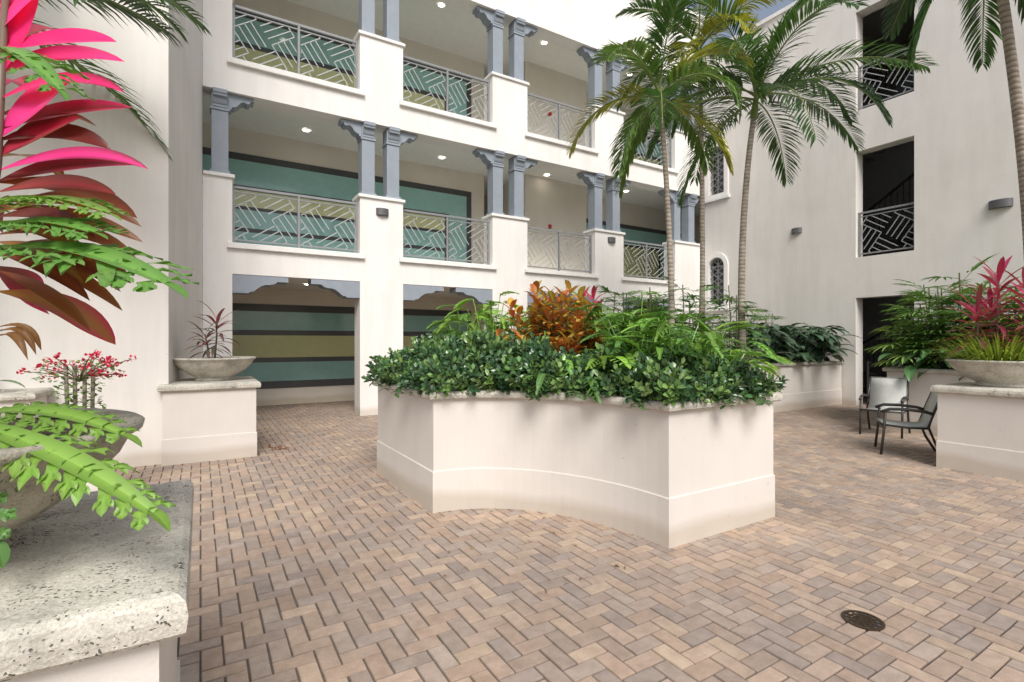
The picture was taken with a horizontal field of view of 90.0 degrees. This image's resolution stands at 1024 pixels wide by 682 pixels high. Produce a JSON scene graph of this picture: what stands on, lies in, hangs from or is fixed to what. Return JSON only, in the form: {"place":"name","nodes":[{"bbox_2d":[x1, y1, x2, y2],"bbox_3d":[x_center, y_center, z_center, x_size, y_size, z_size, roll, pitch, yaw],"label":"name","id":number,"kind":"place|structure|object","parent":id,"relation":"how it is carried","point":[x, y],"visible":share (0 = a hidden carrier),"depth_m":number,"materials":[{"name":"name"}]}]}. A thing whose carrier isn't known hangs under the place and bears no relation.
{"place":"outdoors","nodes":[
{"label":"outdoors","id":0,"kind":"place"},
{"bbox_2d":[202,0,699,306],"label":"corridor slabs","id":1,"kind":"structure","parent":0,"point":[450,29],"depth_m":14.03,"materials":[{"name":"white paint"}]},
{"bbox_2d":[302,2,631,284],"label":"recessed downlights","id":2,"kind":"object","parent":1,"relation":"in","point":[442,5],"visible":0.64,"depth_m":14.17,"materials":[{"name":"white"}]},
{"bbox_2d":[114,396,1023,681],"bbox_3d":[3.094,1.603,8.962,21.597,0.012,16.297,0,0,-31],"label":"brick paving","id":3,"kind":"structure","parent":0,"point":[828,462],"depth_m":3.48,"materials":[{"name":"brown brick"}]},
{"bbox_2d":[0,387,53,407],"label":"raised planter","id":4,"kind":"object","parent":3,"relation":"on","point":[11,397],"visible":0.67,"depth_m":5.43,"materials":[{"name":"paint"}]},
{"bbox_2d":[0,380,24,386],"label":"dark philodendron","id":5,"kind":"object","parent":4,"relation":"in","point":[13,381],"visible":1,"depth_m":5.64,"materials":[{"name":"green plant"}]},
{"bbox_2d":[29,0,211,159],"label":"palm tree","id":6,"kind":"object","parent":4,"relation":"in","point":[148,6],"visible":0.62,"depth_m":5.16,"materials":[{"name":"green plant"}]},
{"bbox_2d":[0,480,193,681],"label":"stone capped pedestal","id":7,"kind":"object","parent":3,"relation":"on","point":[87,594],"visible":0.97,"depth_m":1.15,"materials":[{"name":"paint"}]},
{"bbox_2d":[0,408,144,546],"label":"stone bowl planter","id":8,"kind":"object","parent":7,"relation":"on","point":[30,500],"visible":0.5,"depth_m":1.26,"materials":[{"name":"stone"}]},
{"bbox_2d":[0,0,147,359],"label":"cordyline plant","id":9,"kind":"object","parent":8,"relation":"on","point":[35,113],"visible":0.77,"depth_m":1.46,"materials":[{"name":"pink plant"}]},
{"bbox_2d":[16,350,136,491],"bbox_3d":[-4.233,0.837,5.039,0.757,1.527,0.756,0,0,27],"label":"bougainvillea plant","id":10,"kind":"object","parent":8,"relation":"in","point":[92,373],"visible":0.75,"depth_m":5.00,"materials":[{"name":"red plant"}]},
{"bbox_2d":[0,47,198,568],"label":"split leaf philodendron","id":11,"kind":"object","parent":8,"relation":"in","point":[81,468],"visible":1,"depth_m":1.16,"materials":[{"name":"green plant"}]},
{"bbox_2d":[0,0,201,466],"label":"wing building","id":12,"kind":"structure","parent":3,"relation":"on","point":[161,197],"depth_m":6.53,"materials":[{"name":"paint"}]},
{"bbox_2d":[157,376,260,465],"bbox_3d":[-4.321,1.080,7.338,1.194,1.040,1.284,0,0,-31],"label":"stone capped pedestal","id":13,"kind":"object","parent":3,"relation":"on","point":[203,421],"visible":0.87,"depth_m":6.82,"materials":[{"name":"paint"}]},
{"bbox_2d":[173,356,255,380],"bbox_3d":[-4.271,0.397,7.351,1.070,0.325,1.070,0,0,-31],"label":"stone bowl planter","id":14,"kind":"object","parent":13,"relation":"on","point":[217,368],"visible":0.94,"depth_m":7.04,"materials":[{"name":"stone"}]},
{"bbox_2d":[187,301,240,357],"bbox_3d":[-4.287,-0.143,7.354,0.708,0.864,0.756,0,0,-31],"label":"cordyline plant","id":15,"kind":"object","parent":14,"relation":"on","point":[207,352],"visible":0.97,"depth_m":7.28,"materials":[{"name":"red plant"}]},
{"bbox_2d":[202,0,699,405],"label":"corridor walls","id":16,"kind":"structure","parent":3,"relation":"on","point":[559,205],"depth_m":15.58,"materials":[{"name":"beige paint"}]},
{"bbox_2d":[202,0,680,388],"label":"striped wall panels","id":17,"kind":"object","parent":16,"relation":"attached to","point":[289,346],"visible":0.23,"depth_m":13.30,"materials":[{"name":"paint"}]},
{"bbox_2d":[548,112,551,228],"bbox_3d":[1.199,-5.385,16.142,0.100,3.670,0.059,0,0,-31],"label":"fire alarm strobe","id":18,"kind":"object","parent":16,"relation":"attached to","point":[550,225],"visible":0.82,"depth_m":16.12,"materials":[{"name":"plastic"}]},
{"bbox_2d":[203,0,708,415],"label":"facade wall","id":19,"kind":"structure","parent":3,"relation":"on","point":[381,273],"depth_m":11.45,"materials":[{"name":"white paint"}]},
{"bbox_2d":[376,208,388,215],"bbox_3d":[-2.803,-2.805,11.116,0.278,0.150,0.087,0,0,-31],"label":"wall lamp","id":20,"kind":"object","parent":19,"relation":"attached to","point":[382,211],"visible":1,"depth_m":11.07,"materials":[{"name":"grey metal"}]},
{"bbox_2d":[203,0,699,284],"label":"sills and pier caps","id":21,"kind":"structure","parent":19,"relation":"attached to","point":[289,75],"depth_m":11.51,"materials":[{"name":"white concrete"}]},
{"bbox_2d":[232,4,671,278],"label":"fretwork railings","id":22,"kind":"object","parent":19,"relation":"attached to","point":[298,196],"visible":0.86,"depth_m":11.74,"materials":[{"name":"grey metal"}]},
{"bbox_2d":[232,274,674,309],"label":"scalloped brackets","id":23,"kind":"object","parent":19,"relation":"attached to","point":[244,284],"visible":0.56,"depth_m":10.84,"materials":[{"name":"grey paint"}]},
{"bbox_2d":[209,0,699,242],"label":"columns and corbels","id":24,"kind":"structure","parent":19,"relation":"attached to","point":[225,104],"depth_m":12.76,"materials":[{"name":"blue paint"}]},
{"bbox_2d":[608,237,615,242],"bbox_3d":[2.853,-2.875,14.555,0.278,0.150,0.087,0,0,-31],"label":"wall lamp","id":25,"kind":"object","parent":19,"relation":"attached to","point":[611,239],"visible":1,"depth_m":14.50,"materials":[{"name":"grey metal"}]},
{"bbox_2d":[372,376,782,548],"bbox_3d":[0.459,1.035,6.511,3.964,1.130,5.264,0,0,-31],"label":"raised planter","id":26,"kind":"object","parent":3,"relation":"on","point":[669,475],"visible":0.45,"depth_m":4.59,"materials":[{"name":"paint"}]},
{"bbox_2d":[489,280,608,374],"bbox_3d":[0.441,-0.137,5.916,1.394,1.187,1.428,0,0,-31],"label":"croton shrub","id":27,"kind":"object","parent":26,"relation":"on","point":[541,318],"visible":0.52,"depth_m":5.61,"materials":[{"name":"orange plant"}]},
{"bbox_2d":[361,328,787,410],"bbox_3d":[0.476,0.241,6.476,4.342,0.823,5.646,0,0,-31],"label":"ficus hedge","id":28,"kind":"object","parent":26,"relation":"on","point":[430,363],"visible":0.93,"depth_m":4.74,"materials":[{"name":"green plant"}]},
{"bbox_2d":[576,285,606,326],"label":"cordyline plant","id":29,"kind":"object","parent":26,"relation":"on","point":[593,291],"visible":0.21,"depth_m":7.23,"materials":[{"name":"pink plant"}]},
{"bbox_2d":[426,290,795,403],"bbox_3d":[1.035,-0.044,6.379,3.802,1.150,5.053,0,0,-31],"label":"split leaf philodendron","id":30,"kind":"object","parent":26,"relation":"in","point":[659,336],"visible":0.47,"depth_m":4.99,"materials":[{"name":"green plant"}]},
{"bbox_2d":[261,442,920,592],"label":"fallen leaves","id":31,"kind":"object","parent":3,"relation":"on","point":[280,446],"visible":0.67,"depth_m":4.62,"materials":[{"name":"brown plant"}]},
{"bbox_2d":[748,359,843,412],"bbox_3d":[6.005,1.050,13.394,3.694,1.100,3.264,0,0,-31],"label":"raised planter","id":32,"kind":"object","parent":3,"relation":"on","point":[810,384],"visible":0.25,"depth_m":12.20,"materials":[{"name":"paint"}]},
{"bbox_2d":[693,308,784,349],"bbox_3d":[5.551,-0.159,13.682,3.626,1.421,2.743,0,0,-31],"label":"lady palm","id":33,"kind":"object","parent":32,"relation":"on","point":[768,316],"visible":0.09,"depth_m":13.81,"materials":[{"name":"green plant"}]},
{"bbox_2d":[725,322,861,367],"bbox_3d":[6.530,0.103,12.299,4.305,1.068,2.365,0,0,-31],"label":"dark philodendron","id":34,"kind":"object","parent":32,"relation":"in","point":[792,342],"visible":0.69,"depth_m":11.89,"materials":[{"name":"green plant"}]},
{"bbox_2d":[702,0,1023,404],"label":"wing wall","id":35,"kind":"structure","parent":3,"relation":"on","point":[951,114],"depth_m":12.74,"materials":[{"name":"paint"}]},
{"bbox_2d":[705,142,729,311],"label":"arched windows","id":36,"kind":"structure","parent":35,"relation":"attached to","point":[719,261],"depth_m":16.21,"materials":[{"name":"paint"}]},
{"bbox_2d":[791,227,801,233],"bbox_3d":[7.734,-3.005,13.948,0.087,0.150,0.278,0,0,-31],"label":"wall lamp","id":37,"kind":"object","parent":35,"relation":"attached to","point":[796,230],"visible":1,"depth_m":13.89,"materials":[{"name":"grey metal"}]},
{"bbox_2d":[988,198,1012,209],"bbox_3d":[9.887,-2.785,10.377,0.118,0.170,0.378,0,0,-31],"label":"wall lamp","id":38,"kind":"object","parent":35,"relation":"attached to","point":[1000,203],"visible":1,"depth_m":10.34,"materials":[{"name":"grey metal"}]},
{"bbox_2d":[841,610,885,631],"bbox_3d":[2.006,1.599,2.929,0.210,0.012,0.210,0,0,-31],"label":"floor drain","id":39,"kind":"object","parent":3,"relation":"on","point":[865,621],"visible":1,"depth_m":2.92,"materials":[{"name":"brown metal"}]},
{"bbox_2d":[859,377,910,438],"bbox_3d":[6.448,1.128,8.851,0.753,0.962,0.624,0,0,-44],"label":"patio chair","id":40,"kind":"object","parent":3,"relation":"on","point":[881,390],"visible":0.84,"depth_m":8.99,"materials":[{"name":"grey fabric"}]},
{"bbox_2d":[858,47,913,404],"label":"opening railings","id":41,"kind":"object","parent":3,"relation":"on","point":[868,373],"visible":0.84,"depth_m":12.43,"materials":[{"name":"grey metal"}]},
{"bbox_2d":[863,0,913,393],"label":"stairs","id":42,"kind":"structure","parent":3,"relation":"on","point":[888,177],"depth_m":15.48,"materials":[{"name":"paint"}]},
{"bbox_2d":[874,392,937,453],"bbox_3d":[5.672,1.128,7.321,0.753,0.962,0.624,0,0,29],"label":"patio chair","id":43,"kind":"object","parent":3,"relation":"on","point":[927,412],"visible":0.87,"depth_m":7.22,"materials":[{"name":"brown metal"}]},
{"bbox_2d":[882,365,973,434],"bbox_3d":[9.627,1.040,7.872,3.244,1.120,5.564,0,0,-31],"label":"raised planter","id":44,"kind":"object","parent":3,"relation":"on","point":[919,388],"visible":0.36,"depth_m":8.94,"materials":[{"name":"paint"}]},
{"bbox_2d":[878,344,976,381],"bbox_3d":[8.257,0.371,7.808,2.027,0.742,4.448,0,0,-31],"label":"dark philodendron","id":45,"kind":"object","parent":44,"relation":"in","point":[909,372],"visible":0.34,"depth_m":8.86,"materials":[{"name":"green plant"}]},
{"bbox_2d":[863,252,1023,368],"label":"lady palm","id":46,"kind":"object","parent":44,"relation":"on","point":[917,333],"visible":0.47,"depth_m":9.04,"materials":[{"name":"green plant"}]},
{"bbox_2d":[881,0,1023,254],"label":"palm tree","id":47,"kind":"object","parent":44,"relation":"on","point":[1002,8],"visible":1,"depth_m":7.53,"materials":[{"name":"green plant"}]},
{"bbox_2d":[930,381,1023,481],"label":"stone capped pedestal","id":48,"kind":"object","parent":3,"relation":"on","point":[981,430],"visible":0.98,"depth_m":6.14,"materials":[{"name":"paint"}]},
{"bbox_2d":[945,358,1023,387],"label":"stone bowl planter","id":49,"kind":"object","parent":48,"relation":"on","point":[1009,374],"visible":0.87,"depth_m":6.14,"materials":[{"name":"stone"}]},
{"bbox_2d":[921,328,1023,363],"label":"asparagus fern","id":50,"kind":"object","parent":49,"relation":"in","point":[1005,354],"visible":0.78,"depth_m":6.20,"materials":[{"name":"green plant"}]},
{"bbox_2d":[943,255,1023,359],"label":"cordyline plant","id":51,"kind":"object","parent":49,"relation":"in","point":[991,306],"visible":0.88,"depth_m":6.37,"materials":[{"name":"pink plant"}]},
{"bbox_3d":[2.765,1.050,10.225,2.464,1.100,3.514,0,0,-31],"label":"raised planter","id":52,"kind":"object","parent":3,"relation":"on","visible":0},
{"bbox_2d":[566,0,753,328],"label":"palm tree","id":53,"kind":"object","parent":52,"relation":"on","point":[639,129],"visible":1,"depth_m":8.42,"materials":[{"name":"green plant"}]},
{"bbox_2d":[588,276,773,352],"bbox_3d":[2.987,-0.313,10.027,3.083,1.728,3.725,0,0,-31],"label":"lady palm","id":54,"kind":"object","parent":52,"relation":"on","point":[658,308],"visible":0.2,"depth_m":9.45,"materials":[{"name":"green plant"}]},
{"bbox_2d":[613,0,791,340],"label":"palm tree","id":55,"kind":"object","parent":52,"relation":"on","point":[699,41],"visible":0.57,"depth_m":9.88,"materials":[{"name":"green plant"}]},
{"bbox_2d":[642,343,779,368],"bbox_3d":[3.279,0.347,9.053,2.971,0.702,1.980,0,0,-31],"label":"dark philodendron","id":56,"kind":"object","parent":52,"relation":"in","point":[748,349],"visible":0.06,"depth_m":9.16,"materials":[{"name":"green plant"}]},
{"bbox_2d":[629,0,939,359],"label":"palm tree","id":57,"kind":"object","parent":52,"relation":"on","point":[764,62],"visible":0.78,"depth_m":9.39,"materials":[{"name":"green plant"}]},
{"bbox_2d":[678,0,795,48],"label":"sky","id":58,"kind":"structure","parent":0,"point":[764,12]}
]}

